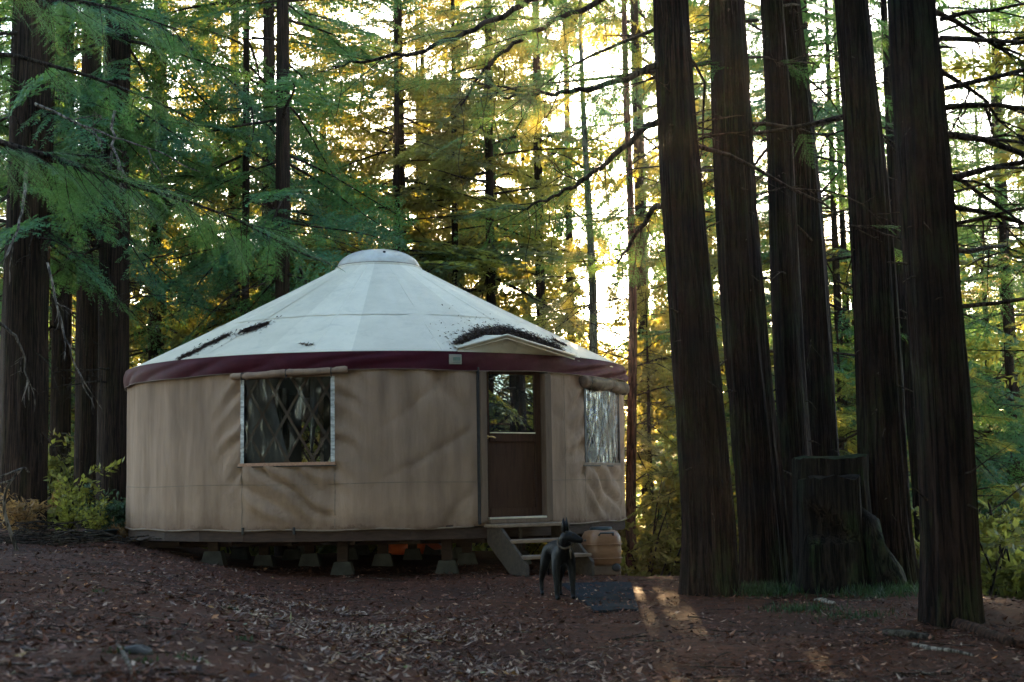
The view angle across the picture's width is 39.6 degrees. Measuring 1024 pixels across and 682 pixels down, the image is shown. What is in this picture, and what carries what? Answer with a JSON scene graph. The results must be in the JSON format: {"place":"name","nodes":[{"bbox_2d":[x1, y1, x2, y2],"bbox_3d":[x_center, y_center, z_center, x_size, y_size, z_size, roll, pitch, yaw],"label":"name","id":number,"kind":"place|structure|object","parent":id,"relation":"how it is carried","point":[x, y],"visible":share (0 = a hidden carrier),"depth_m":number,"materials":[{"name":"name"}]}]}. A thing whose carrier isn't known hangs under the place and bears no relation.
{"place":"outdoors","nodes":[
{"label":"outdoors","id":0,"kind":"place"},
{"bbox_2d":[0,528,1023,681],"bbox_3d":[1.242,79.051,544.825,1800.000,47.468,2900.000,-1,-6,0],"label":"ground","id":1,"kind":"structure","parent":0,"point":[483,558],"depth_m":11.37,"materials":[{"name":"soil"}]},
{"bbox_2d":[0,467,29,550],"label":"bent sapling","id":2,"kind":"object","parent":1,"relation":"on","point":[10,532],"visible":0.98,"depth_m":17.07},
{"bbox_2d":[0,0,53,329],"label":"conifer tree","id":3,"kind":"object","parent":1,"relation":"on","point":[3,129],"visible":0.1,"depth_m":27.20,"materials":[{"name":"green plant"}]},
{"bbox_2d":[0,479,70,532],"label":"dry fern clump","id":4,"kind":"object","parent":1,"relation":"on","point":[17,513],"visible":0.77,"depth_m":20.57,"materials":[{"name":"brown plant"}]},
{"bbox_2d":[47,433,73,527],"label":"leafy bush","id":5,"kind":"object","parent":1,"relation":"on","point":[52,462],"visible":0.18,"depth_m":26.34,"materials":[{"name":"green plant"}]},
{"bbox_2d":[0,0,144,412],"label":"conifer tree","id":6,"kind":"object","parent":1,"relation":"on","point":[74,296],"visible":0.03,"depth_m":31.22,"materials":[{"name":"green plant"}]},
{"bbox_2d":[0,518,161,545],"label":"brush pile","id":7,"kind":"object","parent":1,"relation":"on","point":[61,539],"visible":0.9,"depth_m":18.30,"materials":[{"name":"brown plant"}]},
{"bbox_2d":[43,456,124,534],"bbox_3d":[-6.260,2.248,20.450,0.989,1.176,1.315,5,-8,-44],"label":"leafy bush","id":8,"kind":"object","parent":1,"relation":"on","point":[66,513],"visible":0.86,"depth_m":20.40,"materials":[{"name":"green plant"}]},
{"bbox_2d":[0,10,168,465],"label":"conifer tree","id":9,"kind":"object","parent":1,"relation":"on","point":[73,375],"visible":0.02,"depth_m":35.25,"materials":[{"name":"green plant"}]},
{"bbox_2d":[59,489,113,529],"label":"leafy bush","id":10,"kind":"object","parent":1,"relation":"on","point":[96,521],"visible":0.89,"depth_m":19.80,"materials":[{"name":"green plant"}]},
{"bbox_2d":[69,482,125,529],"bbox_3d":[-5.779,2.445,20.592,1.145,0.857,0.999,0,-6,-8],"label":"leafy bush","id":11,"kind":"object","parent":1,"relation":"on","point":[118,511],"visible":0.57,"depth_m":20.43,"materials":[{"name":"teal plant"}]},
{"bbox_2d":[0,9,200,516],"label":"conifer tree","id":12,"kind":"object","parent":1,"relation":"on","point":[60,417],"visible":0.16,"depth_m":28.02,"materials":[{"name":"green plant"}]},
{"bbox_2d":[0,0,208,530],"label":"conifer tree","id":13,"kind":"object","parent":1,"relation":"on","point":[24,439],"visible":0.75,"depth_m":22.44,"materials":[{"name":"green plant"}]},
{"bbox_2d":[0,163,28,284],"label":"dead branch","id":14,"kind":"object","parent":13,"relation":"attached to","point":[11,245],"visible":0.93,"depth_m":19.52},
{"bbox_2d":[0,322,35,410],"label":"dead branch","id":15,"kind":"object","parent":13,"relation":"attached to","point":[6,328],"visible":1,"depth_m":19.46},
{"bbox_2d":[46,262,102,410],"bbox_3d":[-6.189,-0.057,19.875,0.914,2.200,0.337,-2,-6,12],"label":"dead branch","id":16,"kind":"object","parent":13,"relation":"attached to","point":[57,303],"visible":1,"depth_m":19.93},
{"bbox_2d":[34,102,199,191],"bbox_3d":[-5.309,-2.598,18.907,2.404,1.450,0.925,-1,-6,0],"label":"dead branch","id":17,"kind":"object","parent":13,"relation":"attached to","point":[68,118],"visible":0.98,"depth_m":19.02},
{"bbox_2d":[108,110,144,215],"bbox_3d":[-5.495,-2.526,20.051,0.690,1.632,0.271,-5,-7,36],"label":"dead branch","id":18,"kind":"object","parent":13,"relation":"attached to","point":[114,134],"visible":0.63,"depth_m":20.14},
{"bbox_2d":[0,0,258,528],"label":"conifer tree","id":19,"kind":"object","parent":1,"relation":"on","point":[85,427],"visible":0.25,"depth_m":25.58,"materials":[{"name":"green plant"}]},
{"bbox_2d":[0,0,270,530],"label":"conifer tree","id":20,"kind":"object","parent":1,"relation":"on","point":[113,355],"visible":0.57,"depth_m":23.85,"materials":[{"name":"green plant"}]},
{"bbox_2d":[49,0,251,464],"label":"conifer tree","id":21,"kind":"object","parent":1,"relation":"on","point":[164,346],"visible":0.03,"depth_m":35.52,"materials":[{"name":"green plant"}]},
{"bbox_2d":[48,0,275,425],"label":"conifer tree","id":22,"kind":"object","parent":1,"relation":"on","point":[215,203],"visible":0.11,"depth_m":31.23,"materials":[{"name":"green plant"}]},
{"bbox_2d":[0,0,345,285],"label":"conifer tree","id":23,"kind":"object","parent":1,"relation":"on","point":[61,161],"visible":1,"depth_m":15.54,"materials":[{"name":"green plant"}]},
{"bbox_2d":[129,9,292,367],"bbox_3d":[-8.495,-2.379,38.200,5.717,25.500,7.018,1,-6,-16],"label":"conifer tree","id":24,"kind":"object","parent":1,"relation":"on","point":[137,362],"visible":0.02,"depth_m":38.22,"materials":[{"name":"green plant"}]},
{"bbox_2d":[132,0,324,550],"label":"conifer tree","id":25,"kind":"object","parent":1,"relation":"on","point":[234,189],"visible":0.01,"depth_m":33.70,"materials":[{"name":"green plant"}]},
{"bbox_2d":[101,0,399,547],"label":"conifer tree","id":26,"kind":"object","parent":1,"relation":"on","point":[301,15],"visible":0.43,"depth_m":27.22,"materials":[{"name":"green plant"}]},
{"bbox_2d":[100,0,433,555],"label":"conifer tree","id":27,"kind":"object","parent":1,"relation":"on","point":[282,193],"visible":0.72,"depth_m":24.70,"materials":[{"name":"green plant"}]},
{"bbox_2d":[151,0,401,459],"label":"conifer tree","id":28,"kind":"object","parent":1,"relation":"on","point":[268,56],"visible":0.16,"depth_m":30.45,"materials":[{"name":"green plant"}]},
{"bbox_2d":[150,0,413,548],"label":"conifer tree","id":29,"kind":"object","parent":1,"relation":"on","point":[355,134],"visible":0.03,"depth_m":32.27,"materials":[{"name":"green plant"}]},
{"bbox_2d":[254,1,391,461],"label":"conifer tree","id":30,"kind":"object","parent":1,"relation":"on","point":[320,131],"visible":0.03,"depth_m":37.70,"materials":[{"name":"green plant"}]},
{"bbox_2d":[128,520,624,574],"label":"deck platform","id":31,"kind":"structure","parent":1,"relation":"on","point":[351,545],"depth_m":18.45,"materials":[{"name":"brown wood"}]},
{"bbox_2d":[123,249,629,534],"bbox_3d":[-1.981,0.682,21.323,7.436,4.130,7.455,-1,-6,0],"label":"yurt","id":32,"kind":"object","parent":31,"relation":"on","point":[414,419],"visible":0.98,"depth_m":18.20,"materials":[{"name":"beige fabric"}]},
{"bbox_2d":[230,366,347,467],"bbox_3d":[-2.798,0.947,17.727,1.564,1.238,0.167,-2,-6,13],"label":"window frame","id":33,"kind":"structure","parent":32,"relation":"in","point":[340,369],"depth_m":17.69,"materials":[{"name":"plastic"}]},
{"bbox_2d":[430,304,581,357],"bbox_3d":[-0.225,-0.152,19.103,2.304,0.840,1.579,3,-7,-33],"label":"needle heap","id":34,"kind":"object","parent":32,"relation":"on","point":[477,332],"visible":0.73,"depth_m":18.99,"materials":[{"name":"plant"}]},
{"bbox_2d":[486,371,541,516],"bbox_3d":[0.015,1.310,18.282,0.892,1.920,0.100,3,-7,-34],"label":"door","id":35,"kind":"structure","parent":32,"relation":"in","point":[513,397],"depth_m":18.32,"materials":[{"name":"brown wood"}]},
{"bbox_2d":[579,375,629,466],"bbox_3d":[1.316,1.121,19.697,0.245,1.228,1.577,-4,-6,25],"label":"window","id":36,"kind":"structure","parent":32,"relation":"in","point":[596,383],"depth_m":19.41,"materials":[{"name":"plastic"}]},
{"bbox_2d":[237,0,565,458],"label":"conifer tree","id":37,"kind":"object","parent":1,"relation":"on","point":[468,257],"visible":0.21,"depth_m":31.30,"materials":[{"name":"green plant"}]},
{"bbox_2d":[388,544,425,554],"bbox_3d":[-1.749,3.356,23.686,0.680,0.377,0.680,-1,-6,0],"label":"plastic tub","id":38,"kind":"object","parent":1,"relation":"on","point":[396,549],"visible":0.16,"depth_m":23.40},
{"bbox_2d":[294,0,522,449],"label":"conifer tree","id":39,"kind":"object","parent":1,"relation":"on","point":[388,133],"visible":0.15,"depth_m":34.60,"materials":[{"name":"green plant"}]},
{"bbox_2d":[47,577,783,681],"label":"pale leaf drift","id":40,"kind":"object","parent":1,"relation":"on","point":[364,634],"visible":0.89,"depth_m":10.10,"materials":[{"name":"plant"}]},
{"bbox_2d":[328,1,520,283],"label":"conifer tree","id":41,"kind":"object","parent":1,"relation":"on","point":[414,169],"visible":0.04,"depth_m":37.22,"materials":[{"name":"green plant"}]},
{"bbox_2d":[367,0,524,306],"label":"conifer tree","id":42,"kind":"object","parent":1,"relation":"on","point":[421,59],"visible":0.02,"depth_m":41.83,"materials":[{"name":"green plant"}]},
{"bbox_2d":[373,0,557,296],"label":"conifer tree","id":43,"kind":"object","parent":1,"relation":"on","point":[454,226],"visible":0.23,"depth_m":33.23,"materials":[{"name":"green plant"}]},
{"bbox_2d":[405,0,528,313],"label":"conifer tree","id":44,"kind":"object","parent":1,"relation":"on","point":[406,167],"visible":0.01,"depth_m":39.80,"materials":[{"name":"green plant"}]},
{"bbox_2d":[361,0,632,363],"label":"conifer tree","id":45,"kind":"object","parent":1,"relation":"on","point":[445,174],"visible":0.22,"depth_m":32.89,"materials":[{"name":"green plant"}]},
{"bbox_2d":[407,0,588,329],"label":"conifer tree","id":46,"kind":"object","parent":1,"relation":"on","point":[516,175],"visible":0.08,"depth_m":36.49,"materials":[{"name":"green plant"}]},
{"bbox_2d":[381,0,626,358],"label":"conifer tree","id":47,"kind":"object","parent":1,"relation":"on","point":[552,214],"visible":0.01,"depth_m":39.88,"materials":[{"name":"green plant"}]},
{"bbox_2d":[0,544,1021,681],"bbox_3d":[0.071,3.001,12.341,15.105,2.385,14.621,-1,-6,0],"label":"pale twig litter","id":48,"kind":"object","parent":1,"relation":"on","point":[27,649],"visible":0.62,"depth_m":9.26,"materials":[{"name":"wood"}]},
{"bbox_2d":[0,535,1023,681],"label":"brown leaf litter","id":49,"kind":"object","parent":1,"relation":"on","point":[199,667],"visible":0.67,"depth_m":10.07,"materials":[{"name":"plant"}]},
{"bbox_2d":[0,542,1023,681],"bbox_3d":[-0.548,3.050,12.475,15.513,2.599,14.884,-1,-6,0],"label":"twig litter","id":50,"kind":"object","parent":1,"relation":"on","point":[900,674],"visible":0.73,"depth_m":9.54,"materials":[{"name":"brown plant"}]},
{"bbox_2d":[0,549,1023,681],"bbox_3d":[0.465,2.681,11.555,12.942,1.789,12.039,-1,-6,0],"label":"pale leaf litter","id":51,"kind":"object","parent":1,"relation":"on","point":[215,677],"visible":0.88,"depth_m":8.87,"materials":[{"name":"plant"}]},
{"bbox_2d":[49,260,1023,509],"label":"wood","id":52,"kind":"object","parent":1,"relation":"on","point":[637,490],"depth_m":72.28,"materials":[{"name":"green plant"}]},
{"bbox_2d":[484,522,594,576],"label":"wooden steps","id":53,"kind":"structure","parent":1,"relation":"on","point":[508,553],"depth_m":17.60,"materials":[{"name":"brown wood"}]},
{"bbox_2d":[447,0,632,327],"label":"conifer tree","id":54,"kind":"object","parent":1,"relation":"on","point":[540,287],"visible":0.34,"depth_m":33.93,"materials":[{"name":"green plant"}]},
{"bbox_2d":[496,0,624,344],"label":"conifer tree","id":55,"kind":"object","parent":1,"relation":"on","point":[569,234],"visible":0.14,"depth_m":38.68,"materials":[{"name":"green plant"}]},
{"bbox_2d":[539,517,585,599],"bbox_3d":[0.482,2.146,14.133,0.283,0.806,0.946,0,-6,-13],"label":"dog","id":56,"kind":"object","parent":1,"relation":"on","point":[558,553],"visible":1,"depth_m":13.90},
{"bbox_2d":[562,581,638,612],"bbox_3d":[0.961,2.618,14.685,0.822,0.073,3.630,-1,-6,0],"label":"rubber mat","id":57,"kind":"object","parent":1,"relation":"on","point":[600,593],"visible":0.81,"depth_m":14.40,"materials":[{"name":"rubber"}]},
{"bbox_2d":[493,0,709,575],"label":"young tree","id":58,"kind":"object","parent":1,"relation":"on","point":[631,479],"visible":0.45,"depth_m":22.73,"materials":[{"name":"green plant"}]},
{"bbox_2d":[581,526,622,575],"bbox_3d":[1.144,2.679,18.166,0.501,0.614,0.478,1,-6,-15],"label":"barrel","id":59,"kind":"object","parent":1,"relation":"on","point":[602,545],"visible":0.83,"depth_m":17.98,"materials":[{"name":"beige plastic"}]},
{"bbox_2d":[487,0,727,488],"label":"young tree","id":60,"kind":"object","parent":1,"relation":"on","point":[592,292],"visible":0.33,"depth_m":26.79,"materials":[{"name":"green plant"}]},
{"bbox_2d":[576,0,669,487],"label":"conifer tree","id":61,"kind":"object","parent":1,"relation":"on","point":[616,96],"visible":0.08,"depth_m":42.53,"materials":[{"name":"green plant"}]},
{"bbox_2d":[278,0,968,596],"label":"redwood tree","id":62,"kind":"object","parent":1,"relation":"on","point":[708,564],"visible":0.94,"depth_m":14.87,"materials":[{"name":"brown plant"}]},
{"bbox_2d":[532,0,714,518],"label":"conifer tree","id":63,"kind":"object","parent":1,"relation":"on","point":[634,17],"visible":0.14,"depth_m":32.07,"materials":[{"name":"green plant"}]},
{"bbox_2d":[543,451,736,575],"bbox_3d":[1.988,3.306,22.847,3.230,3.016,3.046,-1,-6,2],"label":"leafy bush","id":64,"kind":"object","parent":1,"relation":"on","point":[649,552],"visible":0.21,"depth_m":22.23,"materials":[{"name":"green plant"}]},
{"bbox_2d":[608,285,680,532],"bbox_3d":[2.494,2.858,26.889,3.686,7.905,3.597,-6,-8,41],"label":"young conifer","id":65,"kind":"object","parent":1,"relation":"on","point":[649,419],"visible":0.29,"depth_m":26.96,"materials":[{"name":"green plant"}]},
{"bbox_2d":[595,0,761,453],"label":"conifer tree","id":66,"kind":"object","parent":1,"relation":"on","point":[616,287],"visible":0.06,"depth_m":37.79,"materials":[{"name":"green plant"}]},
{"bbox_2d":[467,0,891,584],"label":"redwood tree","id":67,"kind":"object","parent":1,"relation":"on","point":[765,547],"visible":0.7,"depth_m":16.37,"materials":[{"name":"brown plant"}]},
{"bbox_2d":[625,237,738,575],"bbox_3d":[2.798,1.623,22.811,2.748,6.768,3.746,2,-7,-29],"label":"young conifer","id":68,"kind":"object","parent":1,"relation":"on","point":[670,494],"visible":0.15,"depth_m":22.28,"materials":[{"name":"green plant"}]},
{"bbox_2d":[636,493,738,574],"bbox_3d":[2.665,3.824,23.426,2.915,2.734,3.327,3,-7,-37],"label":"leafy bush","id":69,"kind":"object","parent":1,"relation":"on","point":[673,527],"visible":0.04,"depth_m":22.79,"materials":[{"name":"green plant"}]},
{"bbox_2d":[636,492,738,566],"bbox_3d":[2.792,4.352,25.800,3.862,3.321,3.780,3,-7,-36],"label":"leafy bush","id":70,"kind":"object","parent":1,"relation":"on","point":[647,522],"depth_m":24.92,"materials":[{"name":"green plant"}]},
{"bbox_2d":[582,0,838,534],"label":"conifer tree","id":71,"kind":"object","parent":1,"relation":"on","point":[654,382],"visible":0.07,"depth_m":28.23,"materials":[{"name":"green plant"}]},
{"bbox_2d":[648,238,776,550],"bbox_3d":[3.991,2.145,23.484,3.597,7.905,3.686,2,-6,-27],"label":"young conifer","id":72,"kind":"object","parent":1,"relation":"on","point":[768,310],"visible":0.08,"depth_m":23.60,"materials":[{"name":"green plant"}]},
{"bbox_2d":[609,0,856,526],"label":"conifer tree","id":73,"kind":"object","parent":1,"relation":"on","point":[750,5],"visible":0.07,"depth_m":30.27,"materials":[{"name":"green plant"}]},
{"bbox_2d":[618,6,855,526],"bbox_3d":[5.032,0.279,34.470,7.077,23.535,6.229,-1,-6,6],"label":"conifer tree","id":74,"kind":"object","parent":1,"relation":"on","point":[648,281],"visible":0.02,"depth_m":34.47,"materials":[{"name":"green plant"}]},
{"bbox_2d":[592,0,907,553],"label":"redwood tree","id":75,"kind":"object","parent":1,"relation":"on","point":[792,401],"visible":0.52,"depth_m":17.73,"materials":[{"name":"brown plant"}]},
{"bbox_2d":[726,578,809,598],"bbox_3d":[2.677,2.562,14.832,1.248,0.195,1.386,-1,-6,0],"label":"grass patch","id":76,"kind":"object","parent":1,"relation":"on","point":[773,589],"visible":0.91,"depth_m":14.63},
{"bbox_2d":[737,287,856,546],"bbox_3d":[4.136,2.237,22.231,2.910,7.166,3.966,3,-7,-36],"label":"young conifer","id":77,"kind":"object","parent":1,"relation":"on","point":[843,415],"visible":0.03,"depth_m":21.93,"materials":[{"name":"green plant"}]},
{"bbox_2d":[748,599,852,614],"bbox_3d":[2.605,2.382,12.799,0.946,0.126,0.855,-1,-6,0],"label":"grass patch","id":78,"kind":"object","parent":1,"relation":"on","point":[797,608],"visible":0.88,"depth_m":12.70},
{"bbox_2d":[646,0,964,455],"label":"redwood tree","id":79,"kind":"object","parent":1,"relation":"on","point":[818,342],"visible":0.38,"depth_m":18.69,"materials":[{"name":"brown plant"}]},
{"bbox_2d":[603,0,1019,530],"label":"conifer tree","id":80,"kind":"object","parent":1,"relation":"on","point":[760,102],"visible":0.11,"depth_m":25.42,"materials":[{"name":"green plant"}]},
{"bbox_2d":[611,0,1023,584],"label":"redwood tree","id":81,"kind":"object","parent":1,"relation":"on","point":[880,417],"visible":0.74,"depth_m":15.92,"materials":[{"name":"brown plant"}]},
{"bbox_2d":[642,0,1023,525],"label":"conifer tree","id":82,"kind":"object","parent":1,"relation":"on","point":[844,244],"visible":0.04,"depth_m":30.90,"materials":[{"name":"green plant"}]},
{"bbox_2d":[672,0,1001,503],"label":"conifer tree","id":83,"kind":"object","parent":1,"relation":"on","point":[834,224],"visible":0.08,"depth_m":28.33,"materials":[{"name":"green plant"}]},
{"bbox_2d":[774,606,902,623],"bbox_3d":[2.809,2.351,12.250,1.099,0.121,0.844,-2,-6,13],"label":"grass patch","id":84,"kind":"object","parent":1,"relation":"on","point":[855,614],"visible":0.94,"depth_m":12.23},
{"bbox_2d":[791,453,907,594],"bbox_3d":[3.538,2.006,15.086,1.209,1.623,1.093,-1,-6,0],"label":"tree stump","id":85,"kind":"object","parent":1,"relation":"on","point":[837,537],"visible":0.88,"depth_m":14.76,"materials":[{"name":"brown wood"}]},
{"bbox_2d":[794,580,918,601],"bbox_3d":[3.692,2.529,14.478,1.910,0.253,2.004,-1,-6,0],"label":"grass patch","id":86,"kind":"object","parent":1,"relation":"on","point":[882,590],"visible":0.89,"depth_m":14.17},
{"bbox_2d":[718,0,1021,541],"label":"redwood tree","id":87,"kind":"object","parent":1,"relation":"on","point":[905,346],"visible":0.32,"depth_m":21.72,"materials":[{"name":"brown plant"}]},
{"bbox_2d":[828,265,913,526],"bbox_3d":[5.576,2.849,23.968,3.777,8.300,3.871,-4,-6,27],"label":"young conifer","id":88,"kind":"object","parent":1,"relation":"on","point":[839,409],"visible":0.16,"depth_m":24.04,"materials":[{"name":"green plant"}]},
{"bbox_2d":[809,0,993,449],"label":"conifer tree","id":89,"kind":"object","parent":1,"relation":"on","point":[963,204],"visible":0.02,"depth_m":33.69,"materials":[{"name":"green plant"}]},
{"bbox_2d":[882,628,935,639],"bbox_3d":[2.990,2.229,10.745,0.095,0.093,0.498,2,-7,-29],"label":"fallen log","id":90,"kind":"object","parent":1,"relation":"on","point":[901,633],"visible":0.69,"depth_m":10.71,"materials":[{"name":"wood"}]},
{"bbox_2d":[836,351,981,556],"bbox_3d":[5.874,2.793,21.855,2.910,7.166,3.966,-2,-6,15],"label":"young conifer","id":91,"kind":"object","parent":1,"relation":"on","point":[844,412],"visible":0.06,"depth_m":22.40,"materials":[{"name":"green plant"}]},
{"bbox_2d":[811,0,1023,531],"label":"conifer tree","id":92,"kind":"object","parent":1,"relation":"on","point":[948,52],"visible":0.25,"depth_m":25.66,"materials":[{"name":"green plant"}]},
{"bbox_2d":[848,0,1023,551],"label":"conifer tree","id":93,"kind":"object","parent":1,"relation":"on","point":[1010,359],"visible":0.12,"depth_m":28.77,"materials":[{"name":"green plant"}]},
{"bbox_2d":[887,0,1023,627],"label":"redwood tree","id":94,"kind":"object","parent":1,"relation":"on","point":[950,586],"visible":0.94,"depth_m":11.87,"materials":[{"name":"brown plant"}]},
{"bbox_2d":[911,496,1023,599],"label":"leafy bush","id":95,"kind":"object","parent":1,"relation":"on","point":[1006,518],"visible":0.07,"depth_m":19.58,"materials":[{"name":"green plant"}]},
{"bbox_2d":[912,337,1023,584],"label":"young conifer","id":96,"kind":"object","parent":1,"relation":"on","point":[1012,487],"visible":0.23,"depth_m":23.93,"materials":[{"name":"green plant"}]},
{"bbox_2d":[914,482,1023,598],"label":"leafy bush","id":97,"kind":"object","parent":1,"relation":"on","point":[1009,571],"visible":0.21,"depth_m":19.64,"materials":[{"name":"green plant"}]},
{"bbox_2d":[942,5,1023,523],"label":"conifer tree","id":98,"kind":"object","parent":1,"relation":"on","point":[990,70],"visible":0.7,"depth_m":16.62,"materials":[{"name":"green plant"}]},
{"bbox_2d":[944,0,1023,557],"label":"conifer tree","id":99,"kind":"object","parent":1,"relation":"on","point":[998,370],"visible":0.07,"depth_m":31.76,"materials":[{"name":"green plant"}]},
{"bbox_2d":[944,41,1023,465],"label":"conifer tree","id":100,"kind":"object","parent":1,"relation":"on","point":[956,93],"visible":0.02,"depth_m":46.21,"materials":[{"name":"green plant"}]},
{"bbox_2d":[945,7,1023,531],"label":"conifer tree","id":101,"kind":"object","parent":1,"relation":"on","point":[983,262],"visible":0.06,"depth_m":36.16,"materials":[{"name":"green plant"}]},
{"bbox_2d":[946,0,1023,509],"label":"conifer tree","id":102,"kind":"object","parent":1,"relation":"on","point":[979,99],"visible":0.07,"depth_m":40.87,"materials":[{"name":"green plant"}]},
{"bbox_2d":[951,617,1023,648],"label":"fallen log","id":103,"kind":"object","parent":1,"relation":"on","point":[1005,639],"visible":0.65,"depth_m":10.59,"materials":[{"name":"wood"}]},
{"bbox_2d":[957,0,1023,537],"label":"conifer tree","id":104,"kind":"object","parent":1,"relation":"on","point":[1020,450],"visible":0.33,"depth_m":25.49,"materials":[{"name":"green plant"}]},
{"bbox_2d":[973,321,1023,546],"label":"young conifer","id":105,"kind":"object","parent":1,"relation":"on","point":[979,481],"visible":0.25,"depth_m":26.87,"materials":[{"name":"green plant"}]},
{"bbox_2d":[0,0,1023,481],"label":"sky","id":106,"kind":"structure","parent":0,"point":[609,317],"materials":[{"name":"white"}]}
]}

